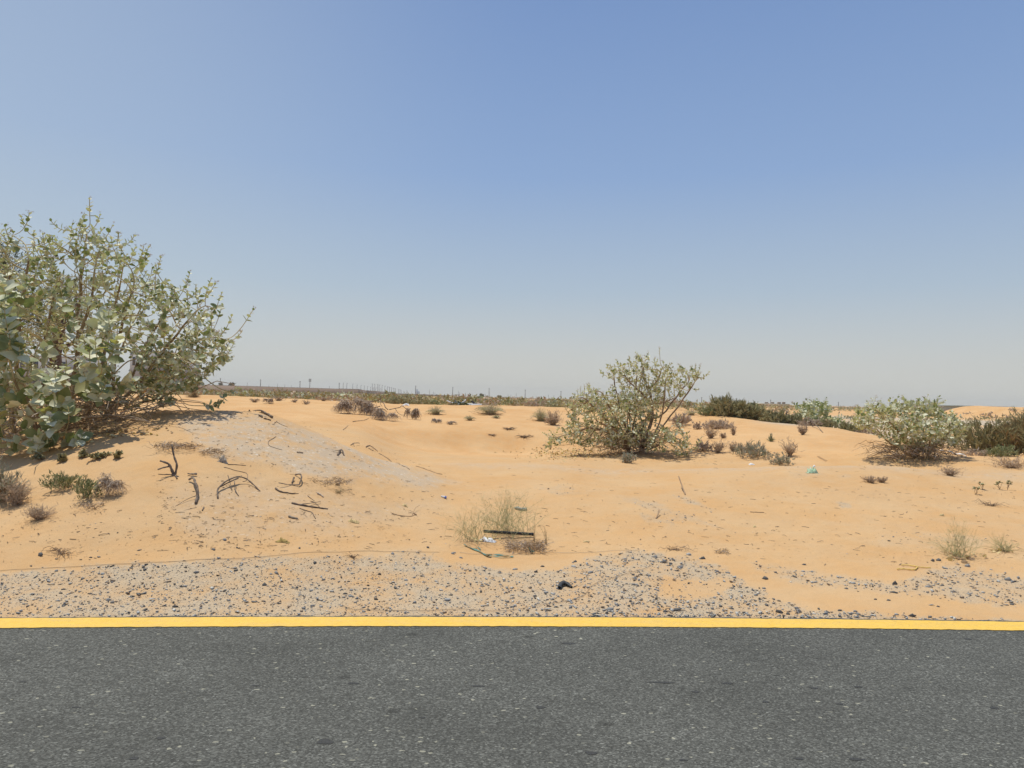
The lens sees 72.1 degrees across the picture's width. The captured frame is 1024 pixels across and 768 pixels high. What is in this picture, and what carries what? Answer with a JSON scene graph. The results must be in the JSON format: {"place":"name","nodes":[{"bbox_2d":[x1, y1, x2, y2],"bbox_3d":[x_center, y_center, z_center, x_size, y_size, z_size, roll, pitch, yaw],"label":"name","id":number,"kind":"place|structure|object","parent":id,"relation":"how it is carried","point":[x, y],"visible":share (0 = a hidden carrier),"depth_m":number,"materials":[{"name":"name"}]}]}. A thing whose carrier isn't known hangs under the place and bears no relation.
{"place":"outdoors","nodes":[
{"label":"outdoors","id":0,"kind":"place"},
{"bbox_2d":[184,389,199,397],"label":"dry grass","id":1,"kind":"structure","parent":0,"point":[193,394],"depth_m":27.37,"materials":[{"name":"plant"}]},
{"bbox_2d":[0,393,1023,620],"bbox_3d":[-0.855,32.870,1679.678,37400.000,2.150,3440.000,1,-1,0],"label":"ground","id":2,"kind":"structure","parent":0,"point":[465,456],"depth_m":7.37,"materials":[{"name":"sand"}]},
{"bbox_2d":[0,449,30,501],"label":"desert shrub","id":3,"kind":"object","parent":2,"relation":"on","point":[6,477],"visible":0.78,"depth_m":6.83,"materials":[{"name":"plant"}]},
{"bbox_2d":[0,476,35,505],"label":"dead twig plant","id":4,"kind":"object","parent":2,"relation":"on","point":[15,497],"visible":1,"depth_m":6.70,"materials":[{"name":"plant"}]},
{"bbox_2d":[0,236,49,332],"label":"tree","id":5,"kind":"object","parent":2,"relation":"on","point":[14,269],"visible":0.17,"depth_m":20.75,"materials":[{"name":"green plant"}]},
{"bbox_2d":[30,450,45,459],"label":"green herb","id":6,"kind":"object","parent":2,"relation":"on","point":[38,455],"visible":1,"depth_m":7.99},
{"bbox_2d":[20,501,56,519],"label":"dead twig plant","id":7,"kind":"object","parent":2,"relation":"on","point":[35,514],"visible":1,"depth_m":6.32,"materials":[{"name":"plant"}]},
{"bbox_2d":[41,546,76,557],"bbox_3d":[-3.694,1.362,5.740,0.296,0.083,0.320,2,-1,-20],"label":"dead root","id":8,"kind":"object","parent":2,"relation":"on","point":[59,551],"visible":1,"depth_m":5.75,"materials":[{"name":"brown wood"}]},
{"bbox_2d":[22,273,97,371],"bbox_3d":[-15.633,-1.600,24.116,2.712,4.698,2.489,1,-1,0],"label":"tree","id":9,"kind":"object","parent":2,"relation":"on","point":[59,360],"visible":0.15,"depth_m":23.92,"materials":[{"name":"green plant"}]},
{"bbox_2d":[56,453,67,461],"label":"green herb","id":10,"kind":"object","parent":2,"relation":"on","point":[61,457],"visible":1,"depth_m":7.74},
{"bbox_2d":[37,470,90,490],"bbox_3d":[-4.413,0.945,6.960,0.354,0.208,0.452,1,-1,30],"label":"creeping plant","id":11,"kind":"object","parent":2,"relation":"on","point":[59,481],"visible":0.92,"depth_m":6.93,"materials":[{"name":"plant"}]},
{"bbox_2d":[78,448,88,457],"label":"green herb","id":12,"kind":"object","parent":2,"relation":"on","point":[82,453],"visible":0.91,"depth_m":7.80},
{"bbox_2d":[71,476,102,498],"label":"creeping plant","id":13,"kind":"object","parent":2,"relation":"on","point":[87,488],"visible":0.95,"depth_m":6.67,"materials":[{"name":"plant"}]},
{"bbox_2d":[70,500,105,508],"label":"dead twig plant","id":14,"kind":"object","parent":2,"relation":"on","point":[96,504],"visible":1,"depth_m":6.46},
{"bbox_2d":[85,450,113,458],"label":"green herb","id":15,"kind":"object","parent":2,"relation":"on","point":[95,455],"visible":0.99,"depth_m":7.70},
{"bbox_2d":[93,472,131,497],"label":"dead bush","id":16,"kind":"object","parent":2,"relation":"on","point":[112,484],"visible":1,"depth_m":6.71,"materials":[{"name":"plant"}]},
{"bbox_2d":[112,450,122,458],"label":"green herb","id":17,"kind":"object","parent":2,"relation":"on","point":[117,454],"visible":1,"depth_m":7.68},
{"bbox_2d":[64,418,172,441],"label":"leaf litter","id":18,"kind":"object","parent":2,"relation":"on","point":[107,434],"visible":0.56,"depth_m":8.69,"materials":[{"name":"plant"}]},
{"bbox_2d":[0,197,255,455],"bbox_3d":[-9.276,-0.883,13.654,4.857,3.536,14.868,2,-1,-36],"label":"milkweed shrub","id":19,"kind":"object","parent":2,"relation":"on","point":[92,387],"visible":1,"depth_m":9.41,"materials":[{"name":"green plant"}]},
{"bbox_2d":[157,444,177,478],"bbox_3d":[-3.466,0.781,7.101,0.225,0.338,0.165,2,-1,-12],"label":"driftwood","id":20,"kind":"object","parent":2,"relation":"on","point":[171,469],"visible":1,"depth_m":7.12,"materials":[{"name":"brown wood"}]},
{"bbox_2d":[145,439,202,451],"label":"dry grass","id":21,"kind":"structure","parent":2,"relation":"on","point":[168,444],"depth_m":7.86,"materials":[{"name":"plant"}]},
{"bbox_2d":[9,382,358,393],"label":"boundary wall","id":22,"kind":"structure","parent":2,"relation":"on","point":[260,388],"depth_m":410.74,"materials":[{"name":"concrete"}]},
{"bbox_2d":[176,477,198,509],"bbox_3d":[-3.088,1.048,6.730,0.190,0.270,0.581,2,-1,-18],"label":"driftwood","id":23,"kind":"object","parent":2,"relation":"on","point":[197,491],"visible":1,"depth_m":6.68,"materials":[{"name":"brown wood"}]},
{"bbox_2d":[0,551,400,570],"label":"loose cable","id":24,"kind":"object","parent":2,"relation":"on","point":[197,559],"visible":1,"depth_m":5.65,"materials":[{"name":"metal"}]},
{"bbox_2d":[197,447,228,454],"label":"dead twig plant","id":25,"kind":"object","parent":2,"relation":"on","point":[213,450],"visible":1,"depth_m":7.74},
{"bbox_2d":[217,455,227,463],"bbox_3d":[-3.104,0.809,7.560,0.114,0.099,0.046,1,-1,0],"label":"paper scrap","id":26,"kind":"object","parent":2,"relation":"on","point":[223,459],"visible":1,"depth_m":7.55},
{"bbox_2d":[217,475,259,498],"bbox_3d":[-2.766,1.014,6.985,0.268,0.193,0.520,1,-1,25],"label":"driftwood","id":27,"kind":"object","parent":2,"relation":"on","point":[235,477],"visible":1,"depth_m":7.03,"materials":[{"name":"brown wood"}]},
{"bbox_2d":[249,410,272,420],"bbox_3d":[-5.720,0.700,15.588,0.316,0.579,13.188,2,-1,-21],"label":"driftwood","id":28,"kind":"object","parent":2,"relation":"on","point":[266,413],"visible":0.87,"depth_m":9.74,"materials":[{"name":"brown wood"}]},
{"bbox_2d":[275,537,289,542],"bbox_3d":[-1.993,1.355,6.116,0.133,0.050,0.043,1,-1,0],"label":"leaf curl","id":29,"kind":"object","parent":2,"relation":"on","point":[281,540],"visible":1,"depth_m":6.11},
{"bbox_2d":[281,473,301,487],"bbox_3d":[-2.360,1.037,7.575,0.200,0.118,0.460,1,-1,12],"label":"driftwood","id":30,"kind":"object","parent":2,"relation":"on","point":[300,474],"visible":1,"depth_m":7.56,"materials":[{"name":"brown wood"}]},
{"bbox_2d":[291,501,327,518],"bbox_3d":[-1.956,1.243,7.026,0.372,0.124,0.323,1,-1,34],"label":"driftwood","id":31,"kind":"object","parent":2,"relation":"on","point":[308,506],"visible":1,"depth_m":7.02,"materials":[{"name":"brown wood"}]},
{"bbox_2d":[309,476,355,485],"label":"dead twig plant","id":32,"kind":"object","parent":2,"relation":"on","point":[336,481],"visible":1,"depth_m":7.89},
{"bbox_2d":[332,390,354,398],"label":"milkweed shrub","id":33,"kind":"object","parent":2,"relation":"on","point":[342,394],"visible":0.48,"depth_m":47.91,"materials":[{"name":"green plant"}]},
{"bbox_2d":[332,394,378,415],"bbox_3d":[-5.300,0.709,24.034,1.746,0.736,0.998,1,-1,0],"label":"dead bush","id":34,"kind":"object","parent":2,"relation":"on","point":[355,403],"visible":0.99,"depth_m":23.92,"materials":[{"name":"plant"}]},
{"bbox_2d":[360,406,377,414],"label":"dead bush","id":35,"kind":"object","parent":2,"relation":"on","point":[369,410],"visible":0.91,"depth_m":23.86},
{"bbox_2d":[366,390,383,394],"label":"warehouse","id":36,"kind":"structure","parent":2,"relation":"on","point":[372,392],"depth_m":587.73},
{"bbox_2d":[371,408,399,420],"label":"dead bush","id":37,"kind":"object","parent":2,"relation":"on","point":[378,413],"visible":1,"depth_m":21.99,"materials":[{"name":"plant"}]},
{"bbox_2d":[386,395,412,403],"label":"desert shrub","id":38,"kind":"object","parent":2,"relation":"on","point":[393,400],"visible":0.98,"depth_m":33.92,"materials":[{"name":"plant"}]},
{"bbox_2d":[403,408,421,419],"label":"dead bush","id":39,"kind":"object","parent":2,"relation":"on","point":[415,412],"visible":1,"depth_m":23.18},
{"bbox_2d":[404,397,435,404],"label":"desert shrub","id":40,"kind":"object","parent":2,"relation":"on","point":[420,401],"visible":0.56,"depth_m":36.83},
{"bbox_2d":[422,400,445,404],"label":"desert shrub","id":41,"kind":"object","parent":2,"relation":"on","point":[436,403],"visible":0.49,"depth_m":38.23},
{"bbox_2d":[424,406,446,414],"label":"grass tussock","id":42,"kind":"object","parent":2,"relation":"on","point":[435,411],"depth_m":25.75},
{"bbox_2d":[446,399,481,404],"bbox_3d":[-2.458,1.117,36.016,1.844,0.695,0.953,1,-1,0],"label":"scrap heap","id":43,"kind":"object","parent":2,"relation":"on","point":[473,403],"visible":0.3,"depth_m":35.96,"materials":[{"name":"white plastic"}]},
{"bbox_2d":[440,505,505,543],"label":"wispy grass","id":44,"kind":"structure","parent":2,"relation":"on","point":[471,530],"depth_m":6.99,"materials":[{"name":"plant"}]},
{"bbox_2d":[469,402,503,414],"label":"grass tussock","id":45,"kind":"object","parent":2,"relation":"on","point":[492,409],"depth_m":25.82,"materials":[{"name":"plant"}]},
{"bbox_2d":[478,536,496,542],"bbox_3d":[-0.246,1.559,7.076,0.190,0.057,0.090,1,-1,0],"label":"tissue","id":46,"kind":"object","parent":2,"relation":"on","point":[490,539],"visible":1,"depth_m":7.05,"materials":[{"name":"white paper"}]},
{"bbox_2d":[463,544,512,557],"bbox_3d":[-0.257,1.575,6.609,0.545,0.053,0.195,1,-1,33],"label":"plastic strap","id":47,"kind":"object","parent":2,"relation":"on","point":[498,555],"visible":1,"depth_m":6.55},
{"bbox_2d":[343,566,648,610],"bbox_3d":[0.245,1.589,5.475,2.994,0.042,0.656,2,-1,-32],"label":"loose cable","id":48,"kind":"object","parent":2,"relation":"on","point":[474,609],"visible":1,"depth_m":4.93,"materials":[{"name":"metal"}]},
{"bbox_2d":[0,383,1011,424],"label":"desert scrub","id":49,"kind":"object","parent":2,"relation":"on","point":[508,400],"visible":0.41,"depth_m":44.37,"materials":[{"name":"plant"}]},
{"bbox_2d":[483,530,533,535],"bbox_3d":[-0.033,1.539,7.278,0.540,0.082,0.035,2,-1,-18],"label":"pipe","id":50,"kind":"object","parent":2,"relation":"on","point":[509,532],"visible":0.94,"depth_m":7.26,"materials":[{"name":"black plastic"}]},
{"bbox_2d":[471,486,548,539],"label":"wispy grass","id":51,"kind":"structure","parent":2,"relation":"on","point":[503,523],"depth_m":7.38,"materials":[{"name":"plant"}]},
{"bbox_2d":[0,484,1023,619],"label":"gravel","id":52,"kind":"structure","parent":2,"relation":"on","point":[611,598],"depth_m":5.25,"materials":[{"name":"gravel"}]},
{"bbox_2d":[2,406,1023,567],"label":"ground debris","id":53,"kind":"object","parent":2,"relation":"on","point":[369,511],"visible":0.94,"depth_m":7.31,"materials":[{"name":"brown wood"}]},
{"bbox_2d":[499,537,552,552],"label":"dead twig plant","id":54,"kind":"object","parent":2,"relation":"on","point":[524,545],"visible":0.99,"depth_m":6.81,"materials":[{"name":"plant"}]},
{"bbox_2d":[516,398,546,406],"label":"desert shrub","id":55,"kind":"object","parent":2,"relation":"on","point":[529,402],"visible":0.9,"depth_m":34.03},
{"bbox_2d":[526,408,548,420],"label":"grass tussock","id":56,"kind":"object","parent":2,"relation":"on","point":[541,416],"depth_m":24.25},
{"bbox_2d":[460,550,617,554],"bbox_3d":[0.367,1.607,6.782,1.778,0.037,0.186,2,-1,-13],"label":"loose cable","id":57,"kind":"object","parent":2,"relation":"on","point":[563,552],"visible":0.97,"depth_m":6.79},
{"bbox_2d":[534,400,564,406],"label":"desert shrub","id":58,"kind":"object","parent":2,"relation":"on","point":[554,405],"visible":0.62,"depth_m":35.26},
{"bbox_2d":[542,410,563,424],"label":"dead twig plant","id":59,"kind":"object","parent":2,"relation":"on","point":[551,420],"visible":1,"depth_m":22.88,"materials":[{"name":"plant"}]},
{"bbox_2d":[558,580,572,587],"bbox_3d":[0.419,1.598,5.601,0.126,0.048,0.154,1,-1,0],"label":"rubber piece","id":60,"kind":"object","parent":2,"relation":"on","point":[562,583],"visible":1,"depth_m":5.61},
{"bbox_2d":[503,442,638,462],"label":"leaf litter","id":61,"kind":"object","parent":2,"relation":"on","point":[571,455],"visible":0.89,"depth_m":17.75,"materials":[{"name":"plant"}]},
{"bbox_2d":[542,347,709,456],"bbox_3d":[2.769,0.404,17.109,4.105,2.698,2.476,1,-1,0],"label":"milkweed shrub","id":62,"kind":"object","parent":2,"relation":"on","point":[627,440],"visible":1,"depth_m":16.79,"materials":[{"name":"green plant"}]},
{"bbox_2d":[620,450,636,462],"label":"desert shrub","id":63,"kind":"object","parent":2,"relation":"on","point":[626,458],"visible":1,"depth_m":15.12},
{"bbox_2d":[658,544,696,552],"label":"dead twig plant","id":64,"kind":"object","parent":2,"relation":"on","point":[676,548],"visible":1,"depth_m":6.91,"materials":[{"name":"brown wood"}]},
{"bbox_2d":[667,412,690,425],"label":"desert shrub","id":65,"kind":"object","parent":2,"relation":"on","point":[684,419],"visible":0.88,"depth_m":23.76,"materials":[{"name":"plant"}]},
{"bbox_2d":[684,408,696,414],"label":"pale rosette plant","id":66,"kind":"object","parent":2,"relation":"on","point":[692,412],"visible":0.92,"depth_m":27.94,"materials":[{"name":"beige plant"}]},
{"bbox_2d":[691,421,700,428],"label":"desert shrub","id":67,"kind":"object","parent":2,"relation":"on","point":[696,426],"visible":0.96,"depth_m":22.34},
{"bbox_2d":[696,438,712,450],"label":"desert shrub","id":68,"kind":"object","parent":2,"relation":"on","point":[704,447],"visible":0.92,"depth_m":17.04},
{"bbox_2d":[697,406,717,415],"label":"desert shrub","id":69,"kind":"object","parent":2,"relation":"on","point":[705,411],"visible":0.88,"depth_m":26.44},
{"bbox_2d":[704,425,720,437],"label":"dead twig plant","id":70,"kind":"object","parent":2,"relation":"on","point":[710,434],"visible":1,"depth_m":19.41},
{"bbox_2d":[700,418,736,428],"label":"desert shrub","id":71,"kind":"object","parent":2,"relation":"on","point":[720,423],"visible":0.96,"depth_m":21.70,"materials":[{"name":"plant"}]},
{"bbox_2d":[708,439,729,452],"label":"dead twig plant","id":72,"kind":"object","parent":2,"relation":"on","point":[717,448],"visible":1,"depth_m":16.77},
{"bbox_2d":[714,548,729,553],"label":"dead twig plant","id":73,"kind":"object","parent":2,"relation":"on","point":[724,549],"visible":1,"depth_m":6.85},
{"bbox_2d":[703,393,750,416],"bbox_3d":[8.114,0.765,26.427,2.002,0.956,1.842,1,-1,0],"label":"desert shrub","id":74,"kind":"object","parent":2,"relation":"on","point":[725,405],"visible":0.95,"depth_m":26.10,"materials":[{"name":"plant"}]},
{"bbox_2d":[726,441,737,450],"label":"dead twig plant","id":75,"kind":"object","parent":2,"relation":"on","point":[732,445],"visible":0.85,"depth_m":16.94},
{"bbox_2d":[729,399,766,420],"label":"desert shrub","id":76,"kind":"object","parent":2,"relation":"on","point":[753,412],"visible":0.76,"depth_m":26.18,"materials":[{"name":"plant"}]},
{"bbox_2d":[729,440,769,457],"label":"desert shrub","id":77,"kind":"object","parent":2,"relation":"on","point":[752,450],"visible":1,"depth_m":16.17,"materials":[{"name":"plant"}]},
{"bbox_2d":[757,402,789,405],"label":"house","id":78,"kind":"structure","parent":2,"relation":"on","point":[778,403],"depth_m":329.93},
{"bbox_2d":[758,407,789,422],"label":"desert shrub","id":79,"kind":"object","parent":2,"relation":"on","point":[775,417],"visible":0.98,"depth_m":24.84,"materials":[{"name":"plant"}]},
{"bbox_2d":[766,452,795,464],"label":"desert shrub","id":80,"kind":"object","parent":2,"relation":"on","point":[780,460],"visible":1,"depth_m":15.35,"materials":[{"name":"plant"}]},
{"bbox_2d":[778,436,804,455],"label":"dead twig plant","id":81,"kind":"object","parent":2,"relation":"on","point":[788,450],"visible":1,"depth_m":16.17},
{"bbox_2d":[786,412,805,423],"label":"desert shrub","id":82,"kind":"object","parent":2,"relation":"on","point":[796,417],"visible":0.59,"depth_m":24.82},
{"bbox_2d":[798,424,808,434],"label":"dead twig plant","id":83,"kind":"object","parent":2,"relation":"on","point":[802,431],"visible":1,"depth_m":19.58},
{"bbox_2d":[795,417,825,425],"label":"desert shrub","id":84,"kind":"object","parent":2,"relation":"on","point":[804,422],"visible":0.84,"depth_m":23.43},
{"bbox_2d":[791,397,832,421],"bbox_3d":[11.199,1.126,25.979,2.048,1.328,1.382,2,-1,-33],"label":"milkweed shrub","id":85,"kind":"object","parent":2,"relation":"on","point":[812,407],"visible":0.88,"depth_m":25.70,"materials":[{"name":"green plant"}]},
{"bbox_2d":[806,467,818,473],"bbox_3d":[5.045,1.437,11.828,0.213,0.126,0.102,1,-1,0],"label":"plastic bag","id":86,"kind":"object","parent":2,"relation":"on","point":[812,470],"visible":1,"depth_m":11.81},
{"bbox_2d":[812,418,838,427],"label":"desert shrub","id":87,"kind":"object","parent":2,"relation":"on","point":[831,423],"visible":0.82,"depth_m":23.39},
{"bbox_2d":[827,415,844,423],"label":"milkweed shrub","id":88,"kind":"object","parent":2,"relation":"on","point":[837,419],"visible":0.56,"depth_m":24.43,"materials":[{"name":"green plant"}]},
{"bbox_2d":[834,420,860,431],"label":"desert shrub","id":89,"kind":"object","parent":2,"relation":"on","point":[846,426],"visible":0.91,"depth_m":23.27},
{"bbox_2d":[853,427,873,433],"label":"desert shrub","id":90,"kind":"object","parent":2,"relation":"on","point":[863,431],"visible":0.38,"depth_m":23.34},
{"bbox_2d":[861,475,877,482],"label":"dead twig plant","id":91,"kind":"object","parent":2,"relation":"on","point":[871,479],"visible":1,"depth_m":11.15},
{"bbox_2d":[877,476,887,481],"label":"dead twig plant","id":92,"kind":"object","parent":2,"relation":"on","point":[883,479],"visible":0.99,"depth_m":11.19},
{"bbox_2d":[850,394,974,462],"bbox_3d":[8.719,0.961,15.399,2.685,1.505,2.216,1,-1,0],"label":"milkweed shrub","id":93,"kind":"object","parent":2,"relation":"on","point":[915,445],"visible":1,"depth_m":15.23,"materials":[{"name":"green plant"}]},
{"bbox_2d":[897,564,930,569],"bbox_3d":[3.680,1.694,6.517,0.343,0.023,0.169,2,-1,-20],"label":"forked stick","id":94,"kind":"object","parent":2,"relation":"on","point":[912,565],"visible":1,"depth_m":6.50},
{"bbox_2d":[864,455,982,468],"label":"leaf litter","id":95,"kind":"object","parent":2,"relation":"on","point":[922,460],"visible":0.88,"depth_m":14.98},
{"bbox_2d":[937,465,965,475],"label":"dead twig plant","id":96,"kind":"object","parent":2,"relation":"on","point":[948,471],"visible":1,"depth_m":12.48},
{"bbox_2d":[904,404,1004,409],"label":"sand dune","id":97,"kind":"structure","parent":2,"relation":"on","point":[947,407],"depth_m":192.76,"materials":[{"name":"sand"}]},
{"bbox_2d":[919,516,993,559],"bbox_3d":[4.419,1.507,6.986,0.700,0.416,0.642,1,-1,0],"label":"grass tuft","id":98,"kind":"object","parent":2,"relation":"on","point":[954,550],"visible":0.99,"depth_m":6.97,"materials":[{"name":"plant"}]},
{"bbox_2d":[946,551,986,563],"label":"leaf litter","id":99,"kind":"object","parent":2,"relation":"on","point":[962,561],"visible":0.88,"depth_m":6.87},
{"bbox_2d":[954,448,989,455],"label":"desert shrub","id":100,"kind":"object","parent":2,"relation":"on","point":[971,452],"visible":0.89,"depth_m":16.96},
{"bbox_2d":[945,413,1017,451],"bbox_3d":[12.483,1.287,18.600,1.639,1.073,1.521,1,-1,0],"label":"desert shrub","id":101,"kind":"object","parent":2,"relation":"on","point":[981,441],"visible":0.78,"depth_m":18.39,"materials":[{"name":"plant"}]},
{"bbox_2d":[978,499,1009,506],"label":"dead twig plant","id":102,"kind":"object","parent":2,"relation":"on","point":[990,504],"visible":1,"depth_m":9.81,"materials":[{"name":"brown wood"}]},
{"bbox_2d":[978,444,1019,456],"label":"desert shrub","id":103,"kind":"object","parent":2,"relation":"on","point":[1001,451],"visible":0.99,"depth_m":16.86,"materials":[{"name":"plant"}]},
{"bbox_2d":[984,455,1023,467],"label":"dead twig plant","id":104,"kind":"object","parent":2,"relation":"on","point":[1010,464],"visible":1,"depth_m":13.72,"materials":[{"name":"plant"}]},
{"bbox_2d":[984,533,1023,552],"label":"grass tuft","id":105,"kind":"object","parent":2,"relation":"on","point":[1000,545],"visible":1,"depth_m":7.21,"materials":[{"name":"plant"}]},
{"bbox_2d":[986,412,1023,454],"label":"desert shrub","id":106,"kind":"object","parent":2,"relation":"on","point":[1004,425],"visible":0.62,"depth_m":18.06,"materials":[{"name":"plant"}]},
{"bbox_2d":[1007,413,1023,453],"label":"desert shrub","id":107,"kind":"object","parent":2,"relation":"on","point":[1022,432],"visible":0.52,"depth_m":17.93,"materials":[{"name":"plant"}]},
{"bbox_2d":[0,615,1023,767],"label":"road","id":108,"kind":"structure","parent":0,"point":[923,698],"depth_m":3.50,"materials":[{"name":"asphalt"}]},
{"bbox_2d":[20,638,998,760],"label":"road stains","id":109,"kind":"object","parent":108,"relation":"on","point":[324,741],"visible":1,"depth_m":3.26,"materials":[{"name":"asphalt"}]},
{"bbox_2d":[0,617,1023,629],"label":"road edge line","id":110,"kind":"object","parent":108,"relation":"on","point":[441,621],"visible":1,"depth_m":4.66,"materials":[{"name":"yellow paint"}]},
{"bbox_2d":[0,0,1023,406],"label":"sky","id":111,"kind":"structure","parent":0,"point":[795,201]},
{"bbox_2d":[1003,407,1023,421],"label":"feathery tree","id":112,"kind":"object","parent":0,"point":[1015,414],"visible":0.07,"depth_m":24.15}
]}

